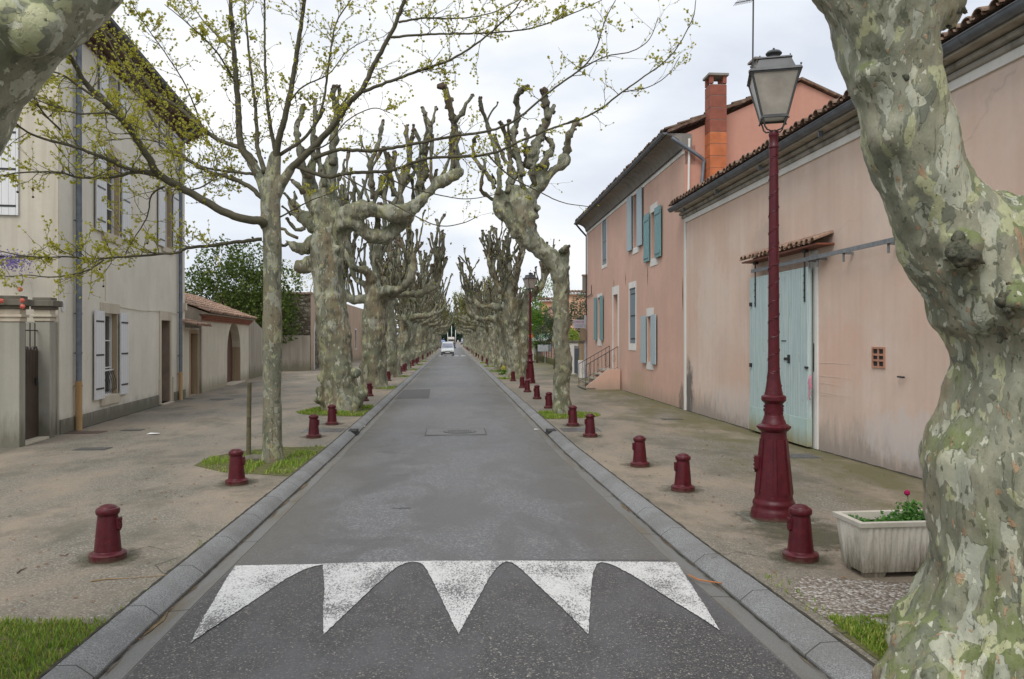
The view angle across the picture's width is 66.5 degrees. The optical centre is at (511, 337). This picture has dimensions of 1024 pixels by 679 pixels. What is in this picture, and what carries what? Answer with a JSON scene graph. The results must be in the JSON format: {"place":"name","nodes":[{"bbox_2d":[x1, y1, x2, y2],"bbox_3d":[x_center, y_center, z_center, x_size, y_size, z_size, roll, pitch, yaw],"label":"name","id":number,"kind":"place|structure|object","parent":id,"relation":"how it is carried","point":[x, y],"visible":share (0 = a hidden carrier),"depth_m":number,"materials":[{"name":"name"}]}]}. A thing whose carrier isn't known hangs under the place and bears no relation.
{"place":"outdoors","nodes":[
{"label":"outdoors","id":0,"kind":"place"},
{"bbox_2d":[0,348,440,678],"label":"sidewalk","id":1,"kind":"structure","parent":0,"point":[57,522],"depth_m":9.81,"materials":[{"name":"concrete"}]},
{"bbox_2d":[0,295,33,447],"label":"gate pillar","id":2,"kind":"structure","parent":1,"relation":"on","point":[13,317],"depth_m":14.11,"materials":[{"name":"stone"}]},
{"bbox_2d":[25,436,48,444],"bbox_3d":[-9.221,2.061,14.867,0.350,0.238,1.060,0,0,-9],"label":"gate threshold","id":3,"kind":"object","parent":1,"relation":"on","point":[33,440],"visible":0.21,"depth_m":14.94,"materials":[{"name":"stone"}]},
{"bbox_2d":[25,322,56,434],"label":"garden wall","id":4,"kind":"structure","parent":1,"relation":"on","point":[27,334],"depth_m":15.93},
{"bbox_2d":[31,297,62,437],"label":"gate pillar","id":5,"kind":"structure","parent":1,"relation":"on","point":[44,316],"depth_m":15.41,"materials":[{"name":"stone"}]},
{"bbox_2d":[25,323,38,439],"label":"garden gate","id":6,"kind":"structure","parent":5,"relation":"attached to","point":[31,397],"depth_m":15.09,"materials":[{"name":"metal"}]},
{"bbox_2d":[0,623,102,678],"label":"tree pit","id":7,"kind":"object","parent":1,"relation":"on","point":[44,651],"visible":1,"depth_m":4.78,"materials":[{"name":"plant"}]},
{"bbox_2d":[0,0,122,155],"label":"plane tree","id":8,"kind":"object","parent":7,"relation":"in","point":[40,40],"visible":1,"depth_m":3.11,"materials":[{"name":"green plant"}]},
{"bbox_2d":[63,431,105,433],"bbox_3d":[-9.057,1.991,16.364,0.950,0.031,0.450,0,0,-4],"label":"pavement cover","id":9,"kind":"object","parent":1,"relation":"on","point":[83,432],"visible":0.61,"depth_m":16.29,"materials":[{"name":"metal"}]},
{"bbox_2d":[72,447,112,450],"bbox_3d":[-7.465,1.985,13.905,0.550,0.031,0.350,0,0,-4],"label":"pavement cover","id":10,"kind":"object","parent":1,"relation":"on","point":[92,448],"visible":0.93,"depth_m":13.89,"materials":[{"name":"metal"}]},
{"bbox_2d":[0,17,207,434],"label":"cream house","id":11,"kind":"structure","parent":1,"relation":"on","point":[120,347],"depth_m":18.23,"materials":[{"name":"paint"}]},
{"bbox_2d":[0,245,39,274],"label":"wisteria","id":12,"kind":"object","parent":11,"relation":"attached to","point":[8,261],"visible":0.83,"depth_m":15.47,"materials":[{"name":"purple plant"}]},
{"bbox_2d":[105,314,111,394],"bbox_3d":[-9.924,0.399,18.935,0.090,1.976,1.057,0,0,-9],"label":"window","id":13,"kind":"structure","parent":11,"relation":"in","point":[108,317],"depth_m":19.35,"materials":[{"name":"glass"}]},
{"bbox_2d":[106,156,113,233],"bbox_3d":[-9.945,-3.497,19.063,0.090,1.936,1.109,0,0,-9],"label":"window","id":14,"kind":"structure","parent":11,"relation":"in","point":[109,193],"depth_m":19.42,"materials":[{"name":"white paint"}]},
{"bbox_2d":[165,191,166,246],"bbox_3d":[-10.741,-3.659,23.972,0.060,1.783,0.897,0,0,-9],"label":"window","id":15,"kind":"structure","parent":11,"relation":"in","point":[165,191],"depth_m":24.39,"materials":[{"name":"white paint"}]},
{"bbox_2d":[88,504,126,563],"bbox_3d":[-3.448,1.665,6.664,0.294,0.492,0.294,0,0,-4],"label":"bollard","id":16,"kind":"object","parent":1,"relation":"on","point":[108,548],"visible":0.99,"depth_m":6.59,"materials":[{"name":"metal"}]},
{"bbox_2d":[78,548,136,565],"bbox_3d":[-3.462,1.884,6.691,0.800,0.001,0.880,0,0,-4],"label":"moss stain","id":17,"kind":"object","parent":1,"relation":"on","point":[130,555],"visible":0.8,"depth_m":6.64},
{"bbox_2d":[183,317,211,396],"bbox_3d":[-12.350,0.725,26.826,3.464,3.511,2.364,0,0,-9],"label":"lean to","id":18,"kind":"object","parent":1,"relation":"on","point":[191,361],"visible":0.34,"depth_m":26.84,"materials":[{"name":"paint"}]},
{"bbox_2d":[185,293,256,392],"bbox_3d":[-13.876,0.201,32.997,4.412,4.558,10.404,0,0,-9],"label":"annex","id":19,"kind":"object","parent":1,"relation":"on","point":[223,350],"visible":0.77,"depth_m":31.98,"materials":[{"name":"paint"}]},
{"bbox_2d":[227,330,231,381],"bbox_3d":[-12.709,0.668,34.582,0.060,2.715,3.089,0,0,-9],"label":"door","id":20,"kind":"structure","parent":19,"relation":"in","point":[229,347],"depth_m":35.43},
{"bbox_2d":[36,368,418,678],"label":"joint","id":21,"kind":"object","parent":1,"relation":"on","point":[108,621],"visible":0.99,"depth_m":6.04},
{"bbox_2d":[225,448,247,485],"bbox_3d":[-3.646,1.711,10.335,0.294,0.492,0.294,-1,1,-7],"label":"bollard","id":22,"kind":"object","parent":1,"relation":"on","point":[236,475],"visible":0.99,"depth_m":10.26,"materials":[{"name":"metal"}]},
{"bbox_2d":[185,233,303,343],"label":"laurel tree","id":23,"kind":"object","parent":1,"relation":"on","point":[248,278],"visible":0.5,"depth_m":46.52,"materials":[{"name":"green plant"}]},
{"bbox_2d":[249,321,262,378],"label":"garden wall","id":24,"kind":"structure","parent":1,"relation":"on","point":[255,352],"depth_m":40.03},
{"bbox_2d":[194,447,324,475],"bbox_3d":[-4.102,1.959,12.499,1.720,0.036,3.250,0,0,-4],"label":"tree pit","id":25,"kind":"object","parent":1,"relation":"on","point":[288,451],"visible":0.5,"depth_m":12.05,"materials":[{"name":"plant"}]},
{"bbox_2d":[246,382,251,454],"bbox_3d":[-4.443,1.463,13.187,0.090,1.422,0.079,0,0,-4],"label":"wooden stake","id":26,"kind":"object","parent":25,"relation":"on","point":[248,425],"visible":0.79,"depth_m":13.15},
{"bbox_2d":[0,0,700,462],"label":"young plane tree","id":27,"kind":"object","parent":25,"relation":"on","point":[272,180],"visible":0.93,"depth_m":12.15,"materials":[{"name":"green plant"}]},
{"bbox_2d":[216,292,362,369],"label":"stone building","id":28,"kind":"structure","parent":1,"relation":"on","point":[307,309],"depth_m":50.26,"materials":[{"name":"stone"}]},
{"bbox_2d":[281,335,309,370],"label":"garden wall","id":29,"kind":"structure","parent":1,"relation":"on","point":[295,354],"depth_m":48.63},
{"bbox_2d":[306,414,320,438],"bbox_3d":[-3.932,1.758,15.490,0.294,0.492,0.294,-1,1,-2],"label":"bollard","id":30,"kind":"object","parent":1,"relation":"on","point":[313,431],"visible":0.99,"depth_m":15.41,"materials":[{"name":"metal"}]},
{"bbox_2d":[302,428,345,431],"bbox_3d":[-4.035,1.991,16.746,0.840,0.031,0.640,0,0,-4],"label":"access plate","id":31,"kind":"object","parent":1,"relation":"on","point":[329,430],"visible":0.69,"depth_m":16.68,"materials":[{"name":"metal"}]},
{"bbox_2d":[326,404,338,424],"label":"bollard","id":32,"kind":"object","parent":1,"relation":"on","point":[332,413],"visible":0.99,"depth_m":17.77,"materials":[{"name":"metal"}]},
{"bbox_2d":[295,407,372,415],"bbox_3d":[-4.882,1.992,21.190,1.954,0.007,3.000,0,0,-4],"label":"tree pit","id":33,"kind":"object","parent":1,"relation":"on","point":[363,411],"visible":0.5,"depth_m":20.53,"materials":[{"name":"plant"}]},
{"bbox_2d":[281,82,474,411],"bbox_3d":[-3.765,-1.964,21.466,5.456,10.068,1.511,0,0,6],"label":"pollarded plane tree","id":34,"kind":"object","parent":33,"relation":"on","point":[326,223],"visible":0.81,"depth_m":21.25,"materials":[{"name":"grey plant"}]},
{"bbox_2d":[335,167,451,388],"bbox_3d":[-4.974,-1.683,31.189,4.814,9.683,4.008,0,0,-29],"label":"pollarded plane tree","id":35,"kind":"object","parent":1,"relation":"on","point":[376,297],"visible":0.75,"depth_m":30.97,"materials":[{"name":"grey plant"}]},
{"bbox_2d":[362,219,432,377],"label":"pollarded plane tree","id":36,"kind":"object","parent":1,"relation":"on","point":[393,360],"visible":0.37,"depth_m":40.14,"materials":[{"name":"grey plant"}]},
{"bbox_2d":[396,277,447,364],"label":"pollarded plane tree","id":37,"kind":"object","parent":1,"relation":"on","point":[415,305],"visible":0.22,"depth_m":59.21,"materials":[{"name":"grey plant"}]},
{"bbox_2d":[395,261,453,369],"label":"pollarded plane tree","id":38,"kind":"object","parent":1,"relation":"on","point":[406,319],"visible":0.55,"depth_m":49.63,"materials":[{"name":"grey plant"}]},
{"bbox_2d":[413,272,437,361],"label":"pollarded plane tree","id":39,"kind":"object","parent":1,"relation":"on","point":[419,338],"visible":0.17,"depth_m":68.64,"materials":[{"name":"grey plant"}]},
{"bbox_2d":[410,277,446,358],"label":"pollarded plane tree","id":40,"kind":"object","parent":1,"relation":"on","point":[424,342],"visible":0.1,"depth_m":78.12,"materials":[{"name":"grey plant"}]},
{"bbox_2d":[427,302,452,355],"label":"pollarded plane tree","id":41,"kind":"object","parent":1,"relation":"on","point":[444,321],"visible":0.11,"depth_m":97.50,"materials":[{"name":"grey plant"}]},
{"bbox_2d":[432,311,453,352],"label":"pollarded plane tree","id":42,"kind":"object","parent":1,"relation":"on","point":[436,329],"visible":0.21,"depth_m":115.43,"materials":[{"name":"grey plant"}]},
{"bbox_2d":[0,361,888,678],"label":"grass","id":43,"kind":"structure","parent":1,"relation":"on","point":[854,627],"depth_m":5.00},
{"bbox_2d":[41,350,440,678],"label":"kerb","id":44,"kind":"structure","parent":0,"point":[95,655],"depth_m":6.12,"materials":[{"name":"concrete"}]},
{"bbox_2d":[123,343,800,678],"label":"road","id":45,"kind":"structure","parent":0,"point":[511,484],"depth_m":9.64,"materials":[{"name":"asphalt"}]},
{"bbox_2d":[97,351,440,678],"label":"gutter","id":46,"kind":"object","parent":45,"relation":"on","point":[131,657],"visible":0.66,"depth_m":6.38,"materials":[{"name":"concrete"}]},
{"bbox_2d":[95,408,382,678],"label":"joint","id":47,"kind":"object","parent":46,"relation":"on","point":[121,654],"visible":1,"depth_m":6.28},
{"bbox_2d":[105,391,400,674],"bbox_3d":[-3.804,2.053,23.153,0.084,0.172,42.750,0,0,-4],"label":"gutter silt","id":48,"kind":"object","parent":46,"relation":"on","point":[163,617],"visible":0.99,"depth_m":5.51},
{"bbox_2d":[395,389,429,398],"bbox_3d":[-3.617,2.087,29.186,1.185,0.037,5.171,0,0,-4],"label":"asphalt patch","id":49,"kind":"object","parent":45,"relation":"on","point":[413,393],"visible":1,"depth_m":28.82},
{"bbox_2d":[439,342,455,355],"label":"white van","id":50,"kind":"object","parent":45,"relation":"on","point":[447,347],"visible":1,"depth_m":99.12,"materials":[{"name":"paint"}]},
{"bbox_2d":[425,428,485,434],"bbox_3d":[-1.225,2.037,17.003,1.298,0.019,1.193,0,0,-4],"label":"manhole cover","id":51,"kind":"object","parent":45,"relation":"on","point":[461,431],"visible":1,"depth_m":16.94,"materials":[{"name":"black metal"}]},
{"bbox_2d":[1,422,918,668],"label":"fallen leaves","id":52,"kind":"object","parent":45,"relation":"on","point":[338,452],"visible":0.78,"depth_m":9.76,"materials":[{"name":"brown plant"}]},
{"bbox_2d":[125,559,799,678],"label":"road ramp","id":53,"kind":"structure","parent":45,"relation":"on","point":[397,623],"depth_m":5.06,"materials":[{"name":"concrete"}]},
{"bbox_2d":[190,564,322,642],"bbox_3d":[-1.934,1.958,5.897,0.780,0.022,1.771,0,0,-4],"label":"road marking","id":54,"kind":"object","parent":53,"relation":"on","point":[243,586],"visible":1,"depth_m":6.12,"materials":[{"name":"paint"}]},
{"bbox_2d":[323,561,411,632],"bbox_3d":[-1.176,1.942,5.947,0.802,0.017,1.669,0,0,-4],"label":"road marking","id":55,"kind":"object","parent":53,"relation":"on","point":[347,586],"visible":1,"depth_m":6.18,"materials":[{"name":"paint"}]},
{"bbox_2d":[414,560,505,632],"bbox_3d":[-0.389,1.936,5.959,0.847,0.012,1.745,0,0,-4],"label":"road marking","id":56,"kind":"object","parent":53,"relation":"on","point":[459,585],"visible":1,"depth_m":6.20,"materials":[{"name":"paint"}]},
{"bbox_2d":[504,560,599,632],"bbox_3d":[0.431,1.943,5.974,0.865,0.019,1.741,0,0,-4],"label":"road marking","id":57,"kind":"object","parent":53,"relation":"on","point":[565,586],"visible":1,"depth_m":6.22,"materials":[{"name":"paint"}]},
{"bbox_2d":[598,561,718,628],"bbox_3d":[1.158,1.958,6.026,0.695,0.020,1.640,0,0,-4],"label":"road marking","id":58,"kind":"object","parent":53,"relation":"on","point":[670,580],"visible":1,"depth_m":6.27,"materials":[{"name":"paint"}]},
{"bbox_2d":[456,342,828,678],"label":"gutter","id":59,"kind":"object","parent":45,"relation":"on","point":[790,657],"visible":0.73,"depth_m":6.27,"materials":[{"name":"concrete"}]},
{"bbox_2d":[498,386,824,676],"bbox_3d":[0.245,2.053,23.461,0.183,0.172,42.750,0,0,-5],"label":"gutter silt","id":60,"kind":"object","parent":59,"relation":"on","point":[623,506],"visible":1,"depth_m":7.55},
{"bbox_2d":[559,447,830,678],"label":"joint","id":61,"kind":"object","parent":59,"relation":"on","point":[716,583],"visible":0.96,"depth_m":5.97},
{"bbox_2d":[111,0,991,338],"label":"sky","id":62,"kind":"structure","parent":0,"point":[723,40],"materials":[{"name":"white"}]},
{"bbox_2d":[458,344,873,678],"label":"kerb","id":63,"kind":"structure","parent":0,"point":[829,655],"depth_m":6.12,"materials":[{"name":"concrete"}]},
{"bbox_2d":[482,365,874,666],"bbox_3d":[-0.081,1.978,30.958,0.196,0.209,57.750,0,0,-5],"label":"joint","id":64,"kind":"object","parent":63,"relation":"on","point":[836,637],"visible":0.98,"depth_m":6.21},
{"bbox_2d":[458,342,922,663],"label":"sidewalk","id":65,"kind":"structure","parent":0,"point":[725,481],"depth_m":10.81,"materials":[{"name":"concrete"}]},
{"bbox_2d":[453,299,482,355],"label":"pollarded plane tree","id":66,"kind":"object","parent":65,"relation":"on","point":[463,325],"visible":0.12,"depth_m":93.72,"materials":[{"name":"grey plant"}]},
{"bbox_2d":[453,285,483,357],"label":"pollarded plane tree","id":67,"kind":"object","parent":65,"relation":"on","point":[467,323],"visible":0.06,"depth_m":84.68,"materials":[{"name":"grey plant"}]},
{"bbox_2d":[451,276,499,359],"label":"pollarded plane tree","id":68,"kind":"object","parent":65,"relation":"on","point":[465,316],"visible":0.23,"depth_m":75.17,"materials":[{"name":"grey plant"}]},
{"bbox_2d":[472,275,494,361],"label":"pollarded plane tree","id":69,"kind":"object","parent":65,"relation":"on","point":[485,335],"visible":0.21,"depth_m":65.69,"materials":[{"name":"grey plant"}]},
{"bbox_2d":[461,256,524,370],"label":"pollarded plane tree","id":70,"kind":"object","parent":65,"relation":"on","point":[496,320],"visible":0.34,"depth_m":47.40,"materials":[{"name":"grey plant"}]},
{"bbox_2d":[478,276,518,365],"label":"pollarded plane tree","id":71,"kind":"object","parent":65,"relation":"on","point":[491,351],"visible":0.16,"depth_m":56.52,"materials":[{"name":"grey plant"}]},
{"bbox_2d":[456,221,559,378],"bbox_3d":[-0.055,-1.740,39.253,4.445,9.586,4.091,0,0,-29],"label":"pollarded plane tree","id":72,"kind":"object","parent":65,"relation":"on","point":[516,329],"visible":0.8,"depth_m":38.71,"materials":[{"name":"grey plant"}]},
{"bbox_2d":[522,272,537,383],"bbox_3d":[0.811,-0.441,34.820,0.521,4.995,0.521,0,0,-29],"label":"street lamp","id":73,"kind":"object","parent":65,"relation":"on","point":[530,280],"visible":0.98,"depth_m":34.72,"materials":[{"name":"metal"}]},
{"bbox_2d":[521,300,552,362],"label":"garden tree","id":74,"kind":"object","parent":65,"relation":"on","point":[535,320],"visible":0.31,"depth_m":65.57,"materials":[{"name":"green plant"}]},
{"bbox_2d":[521,277,552,349],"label":"garden tree","id":75,"kind":"object","parent":65,"relation":"on","point":[540,293],"visible":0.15,"depth_m":87.57,"materials":[{"name":"green plant"}]},
{"bbox_2d":[534,354,553,364],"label":"wall","id":76,"kind":"structure","parent":65,"relation":"on","point":[545,359],"depth_m":65.73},
{"bbox_2d":[534,342,553,357],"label":"garden fence","id":77,"kind":"object","parent":76,"relation":"on","point":[549,351],"visible":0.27,"depth_m":63.91,"materials":[{"name":"black metal"}]},
{"bbox_2d":[544,392,552,408],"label":"bollard","id":78,"kind":"object","parent":65,"relation":"on","point":[548,402],"visible":0.96,"depth_m":22.02,"materials":[{"name":"metal"}]},
{"bbox_2d":[532,306,572,368],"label":"olive tree","id":79,"kind":"object","parent":65,"relation":"on","point":[546,321],"visible":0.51,"depth_m":51.88,"materials":[{"name":"green plant"}]},
{"bbox_2d":[539,413,596,418],"bbox_3d":[1.520,1.989,20.074,1.543,0.004,1.900,0,0,-4],"label":"tree pit","id":80,"kind":"object","parent":65,"relation":"on","point":[563,417],"visible":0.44,"depth_m":19.47,"materials":[{"name":"plant"}]},
{"bbox_2d":[471,84,580,413],"bbox_3d":[0.349,-2.022,20.573,2.915,9.221,0.768,0,0,1],"label":"pollarded plane tree","id":81,"kind":"object","parent":80,"relation":"on","point":[517,215],"visible":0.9,"depth_m":20.39,"materials":[{"name":"grey plant"}]},
{"bbox_2d":[566,405,578,426],"bbox_3d":[1.368,1.762,17.576,0.294,0.492,0.294,0,0,-2],"label":"bollard","id":82,"kind":"object","parent":65,"relation":"on","point":[572,417],"visible":1,"depth_m":17.49,"materials":[{"name":"metal"}]},
{"bbox_2d":[569,340,578,373],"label":"gate pillar","id":83,"kind":"structure","parent":65,"relation":"on","point":[572,343],"depth_m":43.78,"materials":[{"name":"paint"}]},
{"bbox_2d":[574,345,578,373],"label":"garden gate","id":84,"kind":"structure","parent":65,"relation":"on","point":[576,354],"depth_m":42.62,"materials":[{"name":"grey metal"}]},
{"bbox_2d":[569,291,585,339],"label":"olive tree","id":85,"kind":"object","parent":65,"relation":"on","point":[572,306],"visible":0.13,"depth_m":49.81,"materials":[{"name":"green plant"}]},
{"bbox_2d":[569,274,585,348],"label":"house","id":86,"kind":"structure","parent":65,"relation":"on","point":[571,295],"depth_m":72.00,"materials":[{"name":"tile"}]},
{"bbox_2d":[559,428,600,431],"bbox_3d":[1.473,1.990,16.849,0.840,0.031,0.640,0,0,-4],"label":"access plate","id":87,"kind":"object","parent":65,"relation":"on","point":[574,429],"visible":0.69,"depth_m":16.82,"materials":[{"name":"metal"}]},
{"bbox_2d":[578,340,583,377],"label":"gate pillar","id":88,"kind":"structure","parent":65,"relation":"on","point":[581,358],"depth_m":39.81,"materials":[{"name":"stone"}]},
{"bbox_2d":[583,413,597,437],"bbox_3d":[1.562,1.757,15.620,0.294,0.492,0.294,0,1,-3],"label":"bollard","id":89,"kind":"object","parent":65,"relation":"on","point":[589,422],"visible":1,"depth_m":15.54,"materials":[{"name":"metal"}]},
{"bbox_2d":[577,346,619,389],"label":"steps","id":90,"kind":"structure","parent":65,"relation":"on","point":[605,378],"depth_m":30.38,"materials":[{"name":"pink concrete"}]},
{"bbox_2d":[630,435,649,467],"bbox_3d":[1.937,1.725,11.847,0.294,0.492,0.294,-1,1,2],"label":"bollard","id":91,"kind":"object","parent":65,"relation":"on","point":[639,454],"visible":0.99,"depth_m":11.77,"materials":[{"name":"metal"}]},
{"bbox_2d":[671,453,694,492],"bbox_3d":[2.153,1.700,9.839,0.294,0.492,0.294,0,0,-4],"label":"bollard","id":92,"kind":"object","parent":65,"relation":"on","point":[682,483],"visible":0.99,"depth_m":9.76,"materials":[{"name":"metal"}]},
{"bbox_2d":[574,57,840,408],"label":"peach house","id":93,"kind":"structure","parent":65,"relation":"on","point":[632,226],"depth_m":24.76,"materials":[{"name":"pink paint"}]},
{"bbox_2d":[733,0,753,67],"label":"antenna","id":94,"kind":"object","parent":93,"relation":"on","point":[752,1],"visible":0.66,"depth_m":21.75,"materials":[{"name":"black metal"}]},
{"bbox_2d":[735,512,814,525],"bbox_3d":[2.762,1.900,8.242,0.608,0.001,0.608,0,0,-8],"label":"lamp footing","id":95,"kind":"object","parent":65,"relation":"on","point":[748,518],"visible":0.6,"depth_m":8.17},
{"bbox_2d":[747,48,802,522],"bbox_3d":[2.762,-0.562,8.242,0.521,4.995,0.521,0,0,14],"label":"street lamp","id":96,"kind":"object","parent":95,"relation":"on","point":[773,77],"visible":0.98,"depth_m":8.13,"materials":[{"name":"metal"}]},
{"bbox_2d":[757,522,839,548],"bbox_3d":[2.823,1.889,7.517,1.440,0.001,1.920,0,0,-4],"label":"moss stain","id":97,"kind":"object","parent":65,"relation":"on","point":[824,539],"visible":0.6,"depth_m":7.50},
{"bbox_2d":[782,504,818,563],"bbox_3d":[2.452,1.659,6.640,0.294,0.492,0.294,-1,1,-4],"label":"bollard","id":98,"kind":"object","parent":65,"relation":"on","point":[799,549],"visible":0.99,"depth_m":6.56,"materials":[{"name":"metal"}]},
{"bbox_2d":[773,550,830,564],"bbox_3d":[2.465,1.878,6.671,0.800,0.001,0.880,0,0,-4],"label":"moss stain","id":99,"kind":"object","parent":65,"relation":"on","point":[820,561],"visible":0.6,"depth_m":6.59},
{"bbox_2d":[686,410,921,478],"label":"wall foot dirt","id":100,"kind":"structure","parent":65,"relation":"on","point":[819,449],"depth_m":12.98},
{"bbox_2d":[790,454,820,457],"bbox_3d":[4.778,1.966,12.914,0.500,0.031,0.450,0,0,-4],"label":"pavement cover","id":101,"kind":"object","parent":65,"relation":"on","point":[802,456],"visible":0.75,"depth_m":12.83,"materials":[{"name":"metal"}]},
{"bbox_2d":[667,0,1023,477],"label":"barn","id":102,"kind":"structure","parent":65,"relation":"on","point":[852,312],"depth_m":13.17,"materials":[{"name":"paint"}]},
{"bbox_2d":[749,244,811,446],"bbox_3d":[5.163,0.138,15.190,0.125,3.599,2.748,0,0,-4],"label":"sliding door","id":103,"kind":"structure","parent":102,"relation":"in","point":[795,286],"depth_m":14.59,"materials":[{"name":"teal wood"}]},
{"bbox_2d":[789,576,910,625],"bbox_3d":[3.307,1.875,5.693,2.540,0.001,1.050,0,0,-4],"label":"gravel patch","id":104,"kind":"object","parent":65,"relation":"on","point":[843,597],"visible":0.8,"depth_m":5.68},
{"bbox_2d":[833,625,886,660],"bbox_3d":[3.250,1.876,3.808,2.140,0.001,3.100,0,0,-4],"label":"tree pit","id":105,"kind":"object","parent":65,"relation":"on","point":[858,643],"visible":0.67,"depth_m":4.84,"materials":[{"name":"soil"}]},
{"bbox_2d":[812,0,1023,678],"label":"plane tree","id":106,"kind":"object","parent":105,"relation":"in","point":[957,227],"visible":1,"depth_m":3.76,"materials":[{"name":"grey plant"}]},
{"bbox_2d":[832,509,928,577],"bbox_3d":[3.191,1.663,6.297,1.063,0.455,0.459,0,0,-4],"label":"flower planter","id":107,"kind":"object","parent":65,"relation":"on","point":[874,549],"visible":0.49,"depth_m":6.11,"materials":[{"name":"concrete"}]},
{"bbox_2d":[848,490,924,521],"bbox_3d":[3.166,1.374,6.304,0.993,0.294,0.414,0,0,-4],"label":"ranunculus","id":108,"kind":"object","parent":107,"relation":"on","point":[909,512],"visible":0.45,"depth_m":6.28,"materials":[{"name":"green plant"}]},
{"label":"ground","id":109,"kind":"structure","parent":0,"visible":0},
{"bbox_2d":[395,312,534,341],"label":"wood","id":110,"kind":"object","parent":109,"relation":"on","point":[459,337],"visible":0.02,"depth_m":416.73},
{"bbox_2d":[538,297,552,356],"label":"house","id":111,"kind":"structure","parent":109,"relation":"on","point":[547,302],"depth_m":84.00,"materials":[{"name":"tile"}]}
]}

